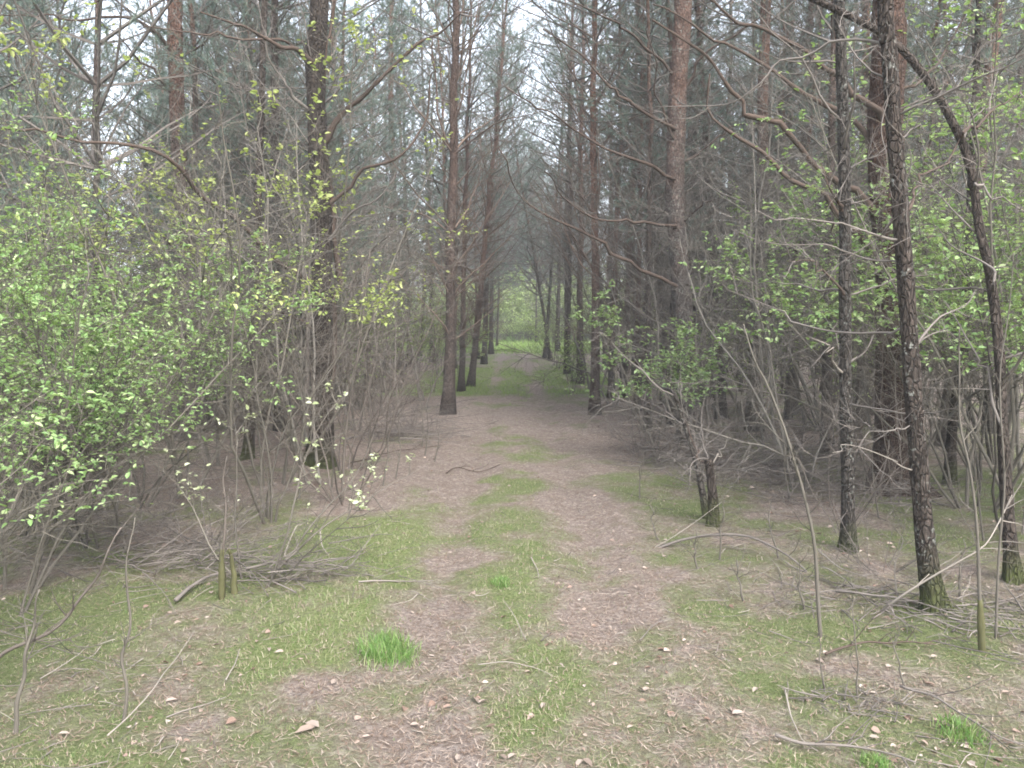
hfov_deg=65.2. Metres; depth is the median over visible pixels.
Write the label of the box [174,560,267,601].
fallen branch
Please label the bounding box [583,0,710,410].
pine tree
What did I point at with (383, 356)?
bare shrub
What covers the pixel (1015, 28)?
pine tree
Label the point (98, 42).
pine tree
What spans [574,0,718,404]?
pine tree
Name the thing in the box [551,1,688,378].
pine tree
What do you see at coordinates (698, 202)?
pine tree
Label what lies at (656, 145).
pine tree
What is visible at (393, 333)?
leafy shrub
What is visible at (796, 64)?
pine tree
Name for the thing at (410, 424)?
bare shrub
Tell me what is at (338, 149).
young sapling
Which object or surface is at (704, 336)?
pine tree
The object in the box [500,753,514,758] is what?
dry leaf
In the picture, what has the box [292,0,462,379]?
pine tree
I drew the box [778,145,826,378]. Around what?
pine tree
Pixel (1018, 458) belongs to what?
leafy shrub
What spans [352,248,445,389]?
leafy shrub
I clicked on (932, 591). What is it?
pine tree
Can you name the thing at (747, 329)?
bare shrub
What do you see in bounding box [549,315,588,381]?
leafy shrub
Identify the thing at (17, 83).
pine tree
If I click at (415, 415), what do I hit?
brush pile
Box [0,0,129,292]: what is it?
pine tree
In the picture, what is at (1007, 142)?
pine tree
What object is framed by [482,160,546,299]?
pine tree
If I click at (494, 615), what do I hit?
twig litter
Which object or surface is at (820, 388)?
pine tree
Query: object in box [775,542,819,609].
shoot
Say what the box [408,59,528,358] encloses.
pine tree
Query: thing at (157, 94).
pine tree
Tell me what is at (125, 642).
sapling
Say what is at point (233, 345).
leafy shrub
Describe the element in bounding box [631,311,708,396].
bare shrub
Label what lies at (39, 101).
pine tree
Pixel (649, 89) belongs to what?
pine tree
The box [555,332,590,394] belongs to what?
leafy shrub
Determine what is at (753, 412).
shoot
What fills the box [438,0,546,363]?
pine tree
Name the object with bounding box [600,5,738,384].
pine tree
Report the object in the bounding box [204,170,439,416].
leafy shrub
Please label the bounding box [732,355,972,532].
bare shrub
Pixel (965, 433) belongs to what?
bare shrub
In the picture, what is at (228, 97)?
pine tree
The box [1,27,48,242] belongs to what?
pine tree
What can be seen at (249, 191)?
bare sapling
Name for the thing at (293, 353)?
young sapling
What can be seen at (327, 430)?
bare shrub
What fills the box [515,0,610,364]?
pine tree
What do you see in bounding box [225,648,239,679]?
fallen branch
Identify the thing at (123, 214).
bare sapling
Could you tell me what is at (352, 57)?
pine tree
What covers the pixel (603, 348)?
pine tree
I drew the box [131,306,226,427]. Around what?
bare shrub
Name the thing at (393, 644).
grass tuft
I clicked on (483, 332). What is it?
leafy shrub
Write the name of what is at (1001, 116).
pine tree
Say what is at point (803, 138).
pine tree
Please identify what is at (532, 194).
pine tree
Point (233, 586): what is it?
tree stub
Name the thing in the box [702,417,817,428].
fallen branch
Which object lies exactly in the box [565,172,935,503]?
bare sapling
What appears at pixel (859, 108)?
pine tree
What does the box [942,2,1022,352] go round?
pine tree
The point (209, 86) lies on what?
pine tree
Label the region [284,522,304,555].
fallen branch
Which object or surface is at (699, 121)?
pine tree
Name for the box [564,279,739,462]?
leafy shrub
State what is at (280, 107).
pine tree
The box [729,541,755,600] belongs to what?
shoot
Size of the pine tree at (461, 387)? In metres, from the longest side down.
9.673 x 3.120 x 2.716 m
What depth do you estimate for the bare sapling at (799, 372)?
9.55 m
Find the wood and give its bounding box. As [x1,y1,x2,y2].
[82,100,1000,341]
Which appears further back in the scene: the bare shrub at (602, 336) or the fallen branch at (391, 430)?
the bare shrub at (602, 336)
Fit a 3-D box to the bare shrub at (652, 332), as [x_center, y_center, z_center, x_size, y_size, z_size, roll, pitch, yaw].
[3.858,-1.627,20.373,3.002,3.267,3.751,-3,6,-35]
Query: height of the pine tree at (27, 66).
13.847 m
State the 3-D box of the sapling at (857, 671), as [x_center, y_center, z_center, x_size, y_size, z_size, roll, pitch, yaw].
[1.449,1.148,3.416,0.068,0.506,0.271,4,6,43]
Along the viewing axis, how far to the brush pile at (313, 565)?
4.95 m
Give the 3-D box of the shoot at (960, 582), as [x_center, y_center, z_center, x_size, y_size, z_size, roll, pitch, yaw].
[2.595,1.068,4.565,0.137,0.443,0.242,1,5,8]
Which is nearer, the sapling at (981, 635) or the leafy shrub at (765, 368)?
the sapling at (981, 635)
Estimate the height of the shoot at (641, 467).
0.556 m
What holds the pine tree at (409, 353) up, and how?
on the ground at (540, 412)
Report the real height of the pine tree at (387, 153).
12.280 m
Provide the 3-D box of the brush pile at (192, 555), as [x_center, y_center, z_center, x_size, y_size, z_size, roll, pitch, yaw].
[-2.094,0.987,5.376,1.751,0.657,2.020,-5,7,-45]
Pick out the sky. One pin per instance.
(519, 11)
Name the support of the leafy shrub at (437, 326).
on the ground at (540, 412)
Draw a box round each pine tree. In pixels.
[0,0,71,252]
[0,0,122,260]
[0,0,126,410]
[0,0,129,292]
[0,0,133,445]
[0,0,154,335]
[0,0,189,413]
[0,0,281,455]
[0,0,467,469]
[0,1,101,205]
[0,6,29,190]
[0,61,105,399]
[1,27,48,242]
[2,0,254,440]
[4,3,88,279]
[6,0,71,215]
[14,0,171,296]
[18,0,117,296]
[24,0,358,379]
[25,140,146,329]
[67,50,216,309]
[77,67,250,388]
[101,0,208,274]
[104,0,379,413]
[108,0,263,400]
[118,56,157,261]
[118,82,201,281]
[123,0,441,431]
[124,0,366,401]
[129,25,189,324]
[135,109,238,317]
[139,0,436,419]
[146,1,283,392]
[156,2,311,386]
[167,0,212,228]
[184,1,264,230]
[185,0,353,382]
[188,0,297,367]
[188,1,280,347]
[190,74,268,306]
[191,0,374,404]
[193,0,419,378]
[204,0,432,376]
[238,0,450,398]
[239,0,356,390]
[278,0,423,316]
[278,1,398,219]
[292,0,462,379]
[304,68,446,389]
[305,93,375,298]
[326,0,381,317]
[334,0,449,375]
[338,70,378,325]
[344,0,486,369]
[344,38,400,289]
[345,0,559,279]
[347,0,551,414]
[356,48,421,356]
[358,0,469,366]
[371,0,552,368]
[374,0,473,361]
[375,1,435,351]
[397,0,527,391]
[397,1,470,355]
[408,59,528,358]
[421,0,566,386]
[433,169,480,307]
[434,139,502,288]
[436,1,560,331]
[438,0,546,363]
[459,148,525,334]
[461,21,602,359]
[464,0,660,373]
[466,22,536,353]
[467,133,540,287]
[472,0,617,357]
[476,153,526,345]
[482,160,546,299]
[489,0,661,383]
[497,0,781,444]
[505,0,739,415]
[507,143,573,327]
[509,154,552,299]
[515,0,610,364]
[516,0,628,367]
[520,177,555,342]
[523,0,820,423]
[531,38,576,351]
[539,175,602,289]
[542,0,693,401]
[548,0,742,431]
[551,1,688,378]
[553,0,644,354]
[564,0,704,397]
[567,1,670,369]
[570,0,752,425]
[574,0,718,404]
[574,76,624,336]
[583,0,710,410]
[588,0,784,356]
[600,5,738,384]
[606,13,659,318]
[608,0,789,418]
[622,0,781,390]
[625,10,718,309]
[629,1,744,402]
[639,0,1023,615]
[642,0,740,336]
[644,12,725,328]
[645,0,1011,497]
[652,0,869,431]
[686,7,756,397]
[687,21,783,377]
[689,51,822,391]
[690,0,814,384]
[692,0,959,453]
[697,0,872,415]
[703,0,825,377]
[712,0,859,406]
[714,0,853,394]
[716,0,822,398]
[721,0,827,376]
[730,0,864,419]
[733,0,927,391]
[735,0,826,243]
[741,0,828,251]
[745,0,955,425]
[748,0,982,439]
[748,2,859,370]
[756,0,1023,472]
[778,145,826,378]
[793,1,943,284]
[797,0,924,402]
[819,0,974,414]
[821,0,1023,382]
[827,0,946,156]
[850,2,939,225]
[855,0,998,372]
[855,0,1023,433]
[856,0,1023,373]
[866,0,1023,446]
[904,0,1018,375]
[910,1,1020,374]
[916,2,970,200]
[921,0,1021,382]
[928,0,1023,411]
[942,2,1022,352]
[948,0,1023,392]
[951,36,1023,378]
[956,1,1023,351]
[962,7,1023,348]
[987,2,1023,297]
[989,1,1023,332]
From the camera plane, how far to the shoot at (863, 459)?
7.11 m
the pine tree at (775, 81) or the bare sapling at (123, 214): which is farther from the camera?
the pine tree at (775, 81)
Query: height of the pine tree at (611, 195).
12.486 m
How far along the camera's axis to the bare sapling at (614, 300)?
12.04 m
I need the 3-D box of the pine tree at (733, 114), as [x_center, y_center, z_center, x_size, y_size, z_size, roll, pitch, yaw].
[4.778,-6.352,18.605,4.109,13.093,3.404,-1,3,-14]
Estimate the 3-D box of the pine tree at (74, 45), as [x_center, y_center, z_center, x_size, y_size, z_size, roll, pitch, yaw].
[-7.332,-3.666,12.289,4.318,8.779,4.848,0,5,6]
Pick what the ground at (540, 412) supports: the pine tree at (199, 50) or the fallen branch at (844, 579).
the pine tree at (199, 50)
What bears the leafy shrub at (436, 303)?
on the ground at (540, 412)
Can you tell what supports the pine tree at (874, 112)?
on the ground at (540, 412)
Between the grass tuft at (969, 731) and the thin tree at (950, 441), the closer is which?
the grass tuft at (969, 731)
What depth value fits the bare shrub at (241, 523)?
5.73 m
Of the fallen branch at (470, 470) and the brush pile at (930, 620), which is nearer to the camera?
the brush pile at (930, 620)
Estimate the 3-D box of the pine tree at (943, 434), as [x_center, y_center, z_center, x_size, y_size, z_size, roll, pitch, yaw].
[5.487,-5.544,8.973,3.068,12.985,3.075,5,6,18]
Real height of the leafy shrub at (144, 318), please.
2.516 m
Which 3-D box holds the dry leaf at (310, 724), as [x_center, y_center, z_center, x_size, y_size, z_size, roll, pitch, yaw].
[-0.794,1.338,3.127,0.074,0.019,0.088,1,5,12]
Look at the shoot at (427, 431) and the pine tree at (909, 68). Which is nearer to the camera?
the shoot at (427, 431)
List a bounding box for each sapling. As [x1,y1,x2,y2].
[0,0,399,498]
[0,45,394,465]
[0,102,169,448]
[0,550,118,734]
[2,80,295,455]
[4,81,253,435]
[48,0,487,451]
[65,73,392,413]
[90,76,486,485]
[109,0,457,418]
[110,517,161,720]
[115,53,428,523]
[125,0,491,446]
[127,24,499,484]
[187,103,502,415]
[211,450,271,599]
[213,133,516,430]
[289,206,507,400]
[330,251,376,502]
[336,124,510,415]
[440,190,663,395]
[505,168,773,406]
[511,56,755,406]
[522,144,838,419]
[548,98,956,425]
[561,0,920,456]
[564,88,967,463]
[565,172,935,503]
[568,100,934,434]
[587,319,771,519]
[606,74,1023,408]
[656,78,1023,446]
[724,318,825,637]
[729,54,1023,462]
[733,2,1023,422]
[817,632,834,690]
[836,594,860,699]
[887,622,905,686]
[942,325,986,651]
[988,253,1023,638]
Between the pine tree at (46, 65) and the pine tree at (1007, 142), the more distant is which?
the pine tree at (46, 65)
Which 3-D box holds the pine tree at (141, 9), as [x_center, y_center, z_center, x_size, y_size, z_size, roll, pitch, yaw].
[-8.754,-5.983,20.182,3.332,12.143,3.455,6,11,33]
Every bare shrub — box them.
[99,444,318,548]
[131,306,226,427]
[145,194,514,504]
[197,222,459,470]
[278,296,465,439]
[340,289,426,414]
[361,381,457,436]
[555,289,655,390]
[558,300,622,353]
[561,291,641,370]
[576,282,710,378]
[599,394,718,465]
[601,246,740,373]
[619,282,707,378]
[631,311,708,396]
[648,406,806,486]
[699,257,804,385]
[703,388,839,476]
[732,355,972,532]
[777,252,989,501]
[778,495,979,584]
[786,247,935,459]
[800,247,923,403]
[916,281,974,409]
[922,383,996,432]
[926,397,1023,460]
[929,323,994,399]
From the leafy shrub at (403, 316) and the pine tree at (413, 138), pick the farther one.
the pine tree at (413, 138)
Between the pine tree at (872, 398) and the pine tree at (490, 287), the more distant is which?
the pine tree at (490, 287)
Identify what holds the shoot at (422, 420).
on the ground at (540, 412)
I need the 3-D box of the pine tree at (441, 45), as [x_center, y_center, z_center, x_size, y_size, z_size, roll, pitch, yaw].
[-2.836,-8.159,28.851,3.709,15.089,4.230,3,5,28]
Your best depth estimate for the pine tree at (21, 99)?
18.36 m
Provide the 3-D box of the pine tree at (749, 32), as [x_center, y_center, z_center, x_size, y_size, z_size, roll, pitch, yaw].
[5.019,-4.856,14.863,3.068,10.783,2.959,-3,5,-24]
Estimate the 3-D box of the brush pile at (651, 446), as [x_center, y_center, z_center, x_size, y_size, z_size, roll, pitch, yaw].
[1.694,0.660,9.049,2.082,0.681,2.513,-2,5,-28]
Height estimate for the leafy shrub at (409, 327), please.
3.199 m
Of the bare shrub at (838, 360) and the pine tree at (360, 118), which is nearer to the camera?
the bare shrub at (838, 360)
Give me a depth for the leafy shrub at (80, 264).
8.02 m
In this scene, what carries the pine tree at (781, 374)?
on the ground at (540, 412)
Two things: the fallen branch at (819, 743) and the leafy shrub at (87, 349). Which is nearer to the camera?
the fallen branch at (819, 743)
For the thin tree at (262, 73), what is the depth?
8.72 m
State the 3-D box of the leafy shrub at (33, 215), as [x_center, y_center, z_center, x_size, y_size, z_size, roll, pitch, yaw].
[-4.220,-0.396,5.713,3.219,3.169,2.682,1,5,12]
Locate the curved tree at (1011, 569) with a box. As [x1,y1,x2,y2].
[808,0,1023,585]
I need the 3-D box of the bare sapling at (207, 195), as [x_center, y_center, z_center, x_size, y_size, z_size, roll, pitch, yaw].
[-4.201,-2.179,12.053,7.234,5.788,3.662,4,6,43]
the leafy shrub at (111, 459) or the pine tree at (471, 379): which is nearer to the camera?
the leafy shrub at (111, 459)
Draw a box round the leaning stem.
[0,505,137,657]
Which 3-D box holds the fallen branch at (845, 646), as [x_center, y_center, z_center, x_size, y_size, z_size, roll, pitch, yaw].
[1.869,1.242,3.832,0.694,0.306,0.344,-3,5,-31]
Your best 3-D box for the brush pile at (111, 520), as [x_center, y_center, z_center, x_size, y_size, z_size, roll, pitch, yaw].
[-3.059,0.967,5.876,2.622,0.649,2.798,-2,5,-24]
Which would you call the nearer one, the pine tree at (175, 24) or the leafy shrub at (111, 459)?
the leafy shrub at (111, 459)
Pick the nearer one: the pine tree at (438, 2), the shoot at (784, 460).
the shoot at (784, 460)
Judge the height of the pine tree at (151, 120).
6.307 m
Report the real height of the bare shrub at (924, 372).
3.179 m
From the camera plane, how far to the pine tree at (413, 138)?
23.40 m
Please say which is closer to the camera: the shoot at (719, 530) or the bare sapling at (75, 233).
the shoot at (719, 530)
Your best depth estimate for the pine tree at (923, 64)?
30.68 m
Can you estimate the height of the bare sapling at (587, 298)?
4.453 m
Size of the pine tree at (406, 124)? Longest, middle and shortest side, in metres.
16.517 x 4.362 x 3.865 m
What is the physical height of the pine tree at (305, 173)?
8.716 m
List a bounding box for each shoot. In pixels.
[252,449,282,518]
[281,433,317,497]
[324,431,336,487]
[382,426,393,485]
[391,410,402,478]
[417,391,423,446]
[424,400,428,455]
[434,420,449,461]
[634,500,658,539]
[639,444,662,498]
[674,530,698,568]
[708,500,740,559]
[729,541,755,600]
[734,338,744,443]
[736,376,754,466]
[739,492,778,557]
[750,371,759,437]
[772,420,796,497]
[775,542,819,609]
[857,408,875,497]
[859,436,896,518]
[951,532,975,598]
[968,436,991,540]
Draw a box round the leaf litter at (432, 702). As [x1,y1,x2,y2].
[0,398,1023,767]
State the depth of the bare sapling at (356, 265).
9.94 m
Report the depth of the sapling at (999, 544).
3.94 m
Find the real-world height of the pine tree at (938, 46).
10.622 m
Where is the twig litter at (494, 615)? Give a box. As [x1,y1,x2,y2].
[0,401,1023,767]
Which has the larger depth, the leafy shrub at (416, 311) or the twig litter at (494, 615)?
the leafy shrub at (416, 311)
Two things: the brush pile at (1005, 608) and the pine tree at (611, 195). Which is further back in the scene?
the pine tree at (611, 195)
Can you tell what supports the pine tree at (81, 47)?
on the ground at (540, 412)
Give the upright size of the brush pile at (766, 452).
0.953 m
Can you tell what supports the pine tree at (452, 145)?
on the ground at (540, 412)
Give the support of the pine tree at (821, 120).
on the ground at (540, 412)
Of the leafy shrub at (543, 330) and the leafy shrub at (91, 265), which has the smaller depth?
the leafy shrub at (91, 265)
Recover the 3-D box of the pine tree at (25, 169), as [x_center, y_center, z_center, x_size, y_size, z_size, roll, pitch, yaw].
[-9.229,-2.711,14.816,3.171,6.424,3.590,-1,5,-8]
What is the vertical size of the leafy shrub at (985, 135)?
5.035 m
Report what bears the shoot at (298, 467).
on the ground at (540, 412)
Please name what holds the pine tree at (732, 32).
on the ground at (540, 412)
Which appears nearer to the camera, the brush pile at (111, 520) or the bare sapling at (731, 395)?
the brush pile at (111, 520)
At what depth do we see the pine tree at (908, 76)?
23.40 m
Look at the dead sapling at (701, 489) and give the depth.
6.45 m
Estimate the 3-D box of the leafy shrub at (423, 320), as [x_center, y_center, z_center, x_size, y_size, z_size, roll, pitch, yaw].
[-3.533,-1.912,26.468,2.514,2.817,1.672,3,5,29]
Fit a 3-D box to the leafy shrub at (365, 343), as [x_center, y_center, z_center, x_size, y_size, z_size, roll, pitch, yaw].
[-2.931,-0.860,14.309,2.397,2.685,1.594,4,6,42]
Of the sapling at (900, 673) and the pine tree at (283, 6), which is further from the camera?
the pine tree at (283, 6)
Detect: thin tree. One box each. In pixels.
[209,0,340,460]
[904,0,1023,484]
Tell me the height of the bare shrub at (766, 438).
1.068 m
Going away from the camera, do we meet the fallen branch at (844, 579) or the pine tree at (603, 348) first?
the fallen branch at (844, 579)
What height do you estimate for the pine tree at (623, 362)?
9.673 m
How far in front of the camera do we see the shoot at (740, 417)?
8.51 m
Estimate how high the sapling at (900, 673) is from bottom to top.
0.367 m
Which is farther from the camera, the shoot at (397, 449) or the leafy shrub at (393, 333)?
the leafy shrub at (393, 333)
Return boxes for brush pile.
[0,459,276,584]
[54,487,328,615]
[188,526,468,599]
[334,386,506,447]
[581,400,794,481]
[608,397,990,509]
[675,553,1022,664]
[688,442,1021,528]
[783,681,938,721]
[856,550,1023,664]
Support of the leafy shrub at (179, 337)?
on the ground at (540, 412)
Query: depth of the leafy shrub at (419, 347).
22.61 m
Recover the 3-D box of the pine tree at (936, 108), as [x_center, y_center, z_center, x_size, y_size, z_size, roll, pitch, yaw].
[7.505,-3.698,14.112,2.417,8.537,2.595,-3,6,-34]
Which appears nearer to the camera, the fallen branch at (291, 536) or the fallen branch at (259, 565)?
the fallen branch at (259, 565)
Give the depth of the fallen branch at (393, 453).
9.41 m
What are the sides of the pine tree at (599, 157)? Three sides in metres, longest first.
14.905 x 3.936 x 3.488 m
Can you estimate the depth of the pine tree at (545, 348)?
31.46 m
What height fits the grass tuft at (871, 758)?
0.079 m
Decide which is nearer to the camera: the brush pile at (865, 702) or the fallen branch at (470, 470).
the brush pile at (865, 702)
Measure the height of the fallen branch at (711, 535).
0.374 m
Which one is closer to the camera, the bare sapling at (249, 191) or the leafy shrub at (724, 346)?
the bare sapling at (249, 191)
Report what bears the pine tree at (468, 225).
on the ground at (540, 412)
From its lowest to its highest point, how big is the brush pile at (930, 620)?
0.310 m
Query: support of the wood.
on the ground at (540, 412)
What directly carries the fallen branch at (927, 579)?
on the ground at (540, 412)
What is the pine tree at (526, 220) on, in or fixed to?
on the ground at (540, 412)
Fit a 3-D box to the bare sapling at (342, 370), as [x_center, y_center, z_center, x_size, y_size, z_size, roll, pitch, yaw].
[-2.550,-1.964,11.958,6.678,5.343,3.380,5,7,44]
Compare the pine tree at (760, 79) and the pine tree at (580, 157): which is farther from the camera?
the pine tree at (580, 157)
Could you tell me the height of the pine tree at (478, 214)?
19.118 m
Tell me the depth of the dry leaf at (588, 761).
2.90 m
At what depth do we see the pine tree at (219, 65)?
22.57 m
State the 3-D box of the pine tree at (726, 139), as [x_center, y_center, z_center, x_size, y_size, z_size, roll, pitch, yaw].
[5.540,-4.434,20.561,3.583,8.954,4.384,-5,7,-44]
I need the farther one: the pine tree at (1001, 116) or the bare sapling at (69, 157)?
the pine tree at (1001, 116)
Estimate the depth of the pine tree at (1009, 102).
21.48 m
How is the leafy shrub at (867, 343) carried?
on the ground at (540, 412)
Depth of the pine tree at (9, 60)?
13.09 m
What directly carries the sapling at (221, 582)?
on the ground at (540, 412)
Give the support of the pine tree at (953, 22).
on the ground at (540, 412)
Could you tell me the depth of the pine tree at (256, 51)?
12.42 m
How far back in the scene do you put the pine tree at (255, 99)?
20.77 m
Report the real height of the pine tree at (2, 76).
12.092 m
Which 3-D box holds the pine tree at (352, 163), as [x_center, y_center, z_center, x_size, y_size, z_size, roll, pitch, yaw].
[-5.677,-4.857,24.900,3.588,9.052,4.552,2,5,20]
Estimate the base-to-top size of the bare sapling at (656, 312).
4.453 m
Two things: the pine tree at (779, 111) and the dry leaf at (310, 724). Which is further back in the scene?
the pine tree at (779, 111)
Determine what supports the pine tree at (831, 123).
on the ground at (540, 412)
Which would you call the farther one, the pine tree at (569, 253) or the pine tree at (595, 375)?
the pine tree at (569, 253)
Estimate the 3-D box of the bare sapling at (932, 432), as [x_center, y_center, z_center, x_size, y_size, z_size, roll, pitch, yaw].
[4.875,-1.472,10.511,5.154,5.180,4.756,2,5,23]
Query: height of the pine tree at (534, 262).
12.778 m
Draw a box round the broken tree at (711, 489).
[660,392,734,527]
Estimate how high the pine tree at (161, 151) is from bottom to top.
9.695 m
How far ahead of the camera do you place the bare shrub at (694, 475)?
7.63 m
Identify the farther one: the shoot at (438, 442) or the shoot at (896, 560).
the shoot at (438, 442)
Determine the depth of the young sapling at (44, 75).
6.80 m
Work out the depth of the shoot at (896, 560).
4.50 m
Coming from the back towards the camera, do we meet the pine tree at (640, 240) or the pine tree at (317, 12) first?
the pine tree at (640, 240)
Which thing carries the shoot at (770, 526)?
on the ground at (540, 412)
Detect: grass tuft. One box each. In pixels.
[350,625,422,671]
[486,574,513,588]
[851,748,895,767]
[930,709,996,750]
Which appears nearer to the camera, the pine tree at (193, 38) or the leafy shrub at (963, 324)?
the leafy shrub at (963, 324)
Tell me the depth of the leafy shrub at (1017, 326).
10.95 m
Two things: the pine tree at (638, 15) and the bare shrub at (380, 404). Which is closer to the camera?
the bare shrub at (380, 404)
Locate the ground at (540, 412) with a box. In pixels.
[0,326,1023,767]
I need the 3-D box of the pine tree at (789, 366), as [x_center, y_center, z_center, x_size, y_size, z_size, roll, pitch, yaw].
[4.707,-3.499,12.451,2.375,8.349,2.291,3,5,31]
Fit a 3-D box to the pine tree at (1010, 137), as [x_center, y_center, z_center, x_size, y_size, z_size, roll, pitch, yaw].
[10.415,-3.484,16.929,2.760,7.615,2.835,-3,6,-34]
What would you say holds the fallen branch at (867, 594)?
on the ground at (540, 412)
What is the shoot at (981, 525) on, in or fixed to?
on the ground at (540, 412)
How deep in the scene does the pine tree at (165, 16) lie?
15.06 m
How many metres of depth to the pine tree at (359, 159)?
35.76 m
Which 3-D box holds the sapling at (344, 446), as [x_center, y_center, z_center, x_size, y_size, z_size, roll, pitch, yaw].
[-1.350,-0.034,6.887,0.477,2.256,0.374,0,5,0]
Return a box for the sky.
[1,0,1023,308]
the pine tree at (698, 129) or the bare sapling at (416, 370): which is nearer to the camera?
the bare sapling at (416, 370)
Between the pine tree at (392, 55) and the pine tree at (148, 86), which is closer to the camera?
the pine tree at (392, 55)
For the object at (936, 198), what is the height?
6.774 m
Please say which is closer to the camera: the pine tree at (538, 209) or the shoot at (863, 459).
the shoot at (863, 459)
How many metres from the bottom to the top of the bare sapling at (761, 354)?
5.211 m
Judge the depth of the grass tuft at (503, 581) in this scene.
4.85 m
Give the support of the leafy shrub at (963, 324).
on the ground at (540, 412)
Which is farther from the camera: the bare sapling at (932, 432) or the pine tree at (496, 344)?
the pine tree at (496, 344)
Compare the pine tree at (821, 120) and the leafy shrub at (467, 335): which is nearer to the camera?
the pine tree at (821, 120)
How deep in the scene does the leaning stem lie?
3.44 m
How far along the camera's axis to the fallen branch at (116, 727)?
3.29 m
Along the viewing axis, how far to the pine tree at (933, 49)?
10.14 m
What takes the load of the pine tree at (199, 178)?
on the ground at (540, 412)
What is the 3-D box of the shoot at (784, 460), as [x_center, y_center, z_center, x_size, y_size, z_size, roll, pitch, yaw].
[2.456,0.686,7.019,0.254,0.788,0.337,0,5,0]
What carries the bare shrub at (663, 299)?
on the ground at (540, 412)
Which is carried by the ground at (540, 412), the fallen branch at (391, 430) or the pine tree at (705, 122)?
the pine tree at (705, 122)
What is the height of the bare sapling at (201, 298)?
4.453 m
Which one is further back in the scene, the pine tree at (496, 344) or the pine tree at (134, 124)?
the pine tree at (496, 344)
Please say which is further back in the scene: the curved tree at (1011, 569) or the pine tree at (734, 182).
the pine tree at (734, 182)
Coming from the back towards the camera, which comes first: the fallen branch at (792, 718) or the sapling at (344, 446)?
the sapling at (344, 446)
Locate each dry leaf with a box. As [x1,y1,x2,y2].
[295,720,318,732]
[472,696,487,702]
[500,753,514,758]
[576,758,591,767]
[730,706,744,713]
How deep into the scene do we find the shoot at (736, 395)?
9.95 m
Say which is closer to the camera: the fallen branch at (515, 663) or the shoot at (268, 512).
the fallen branch at (515, 663)
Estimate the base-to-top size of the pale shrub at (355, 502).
1.434 m
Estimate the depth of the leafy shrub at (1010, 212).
6.55 m
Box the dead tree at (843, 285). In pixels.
[732,0,976,553]
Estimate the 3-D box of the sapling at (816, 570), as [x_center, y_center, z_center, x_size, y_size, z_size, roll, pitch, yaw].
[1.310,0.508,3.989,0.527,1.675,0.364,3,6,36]
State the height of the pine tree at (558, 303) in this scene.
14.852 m
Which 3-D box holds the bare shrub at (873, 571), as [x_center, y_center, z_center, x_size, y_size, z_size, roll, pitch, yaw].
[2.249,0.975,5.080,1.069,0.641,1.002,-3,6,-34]
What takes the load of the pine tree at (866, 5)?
on the ground at (540, 412)
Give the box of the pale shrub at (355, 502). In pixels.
[157,380,419,587]
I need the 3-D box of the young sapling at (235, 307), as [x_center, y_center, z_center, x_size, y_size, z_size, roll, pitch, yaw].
[-1.837,-0.474,6.128,2.246,3.283,3.274,0,5,-1]
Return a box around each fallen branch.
[107,630,194,735]
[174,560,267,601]
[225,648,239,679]
[245,553,318,569]
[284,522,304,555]
[347,424,449,438]
[350,439,439,463]
[446,464,499,473]
[478,658,551,674]
[640,615,670,639]
[655,502,721,546]
[659,524,807,571]
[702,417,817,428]
[775,694,915,767]
[784,689,817,750]
[818,550,905,585]
[822,566,891,591]
[824,615,977,654]
[835,580,987,619]
[880,479,1023,610]
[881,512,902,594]
[900,675,1023,767]
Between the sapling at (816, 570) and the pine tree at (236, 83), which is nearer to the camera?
the sapling at (816, 570)
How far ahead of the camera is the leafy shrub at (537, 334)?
30.36 m
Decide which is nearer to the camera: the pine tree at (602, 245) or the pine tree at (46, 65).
the pine tree at (46, 65)
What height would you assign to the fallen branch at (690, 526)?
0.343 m
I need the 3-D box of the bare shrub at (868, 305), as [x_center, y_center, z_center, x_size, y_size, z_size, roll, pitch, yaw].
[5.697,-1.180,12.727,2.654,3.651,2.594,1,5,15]
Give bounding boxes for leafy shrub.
[0,71,330,499]
[0,93,211,475]
[0,102,337,593]
[0,153,217,544]
[0,194,311,508]
[0,207,280,548]
[0,278,152,665]
[0,328,213,616]
[5,179,178,409]
[70,245,190,437]
[87,197,220,414]
[138,294,179,417]
[140,249,237,421]
[169,238,303,429]
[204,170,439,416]
[224,182,343,388]
[289,214,440,409]
[337,260,403,405]
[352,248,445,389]
[353,264,443,379]
[365,264,433,362]
[375,287,418,366]
[386,323,438,374]
[399,287,436,357]
[404,313,457,370]
[405,323,457,391]
[412,277,460,353]
[415,267,467,375]
[420,301,445,357]
[431,299,482,369]
[440,297,481,349]
[456,314,480,354]
[458,313,491,366]
[524,309,558,359]
[533,311,560,347]
[534,296,576,368]
[539,298,562,351]
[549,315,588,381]
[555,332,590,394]
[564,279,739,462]
[659,19,1023,433]
[662,277,778,407]
[678,1,1023,512]
[701,104,1023,481]
[711,0,1023,534]
[724,305,804,415]
[762,0,1023,464]
[786,266,875,428]
[850,54,1023,372]
[938,90,1023,405]
[977,192,1023,391]
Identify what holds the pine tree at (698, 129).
on the ground at (540, 412)
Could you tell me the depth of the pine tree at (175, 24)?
10.04 m
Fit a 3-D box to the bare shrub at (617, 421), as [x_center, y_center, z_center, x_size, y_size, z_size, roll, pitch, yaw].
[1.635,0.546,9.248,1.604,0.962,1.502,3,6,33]

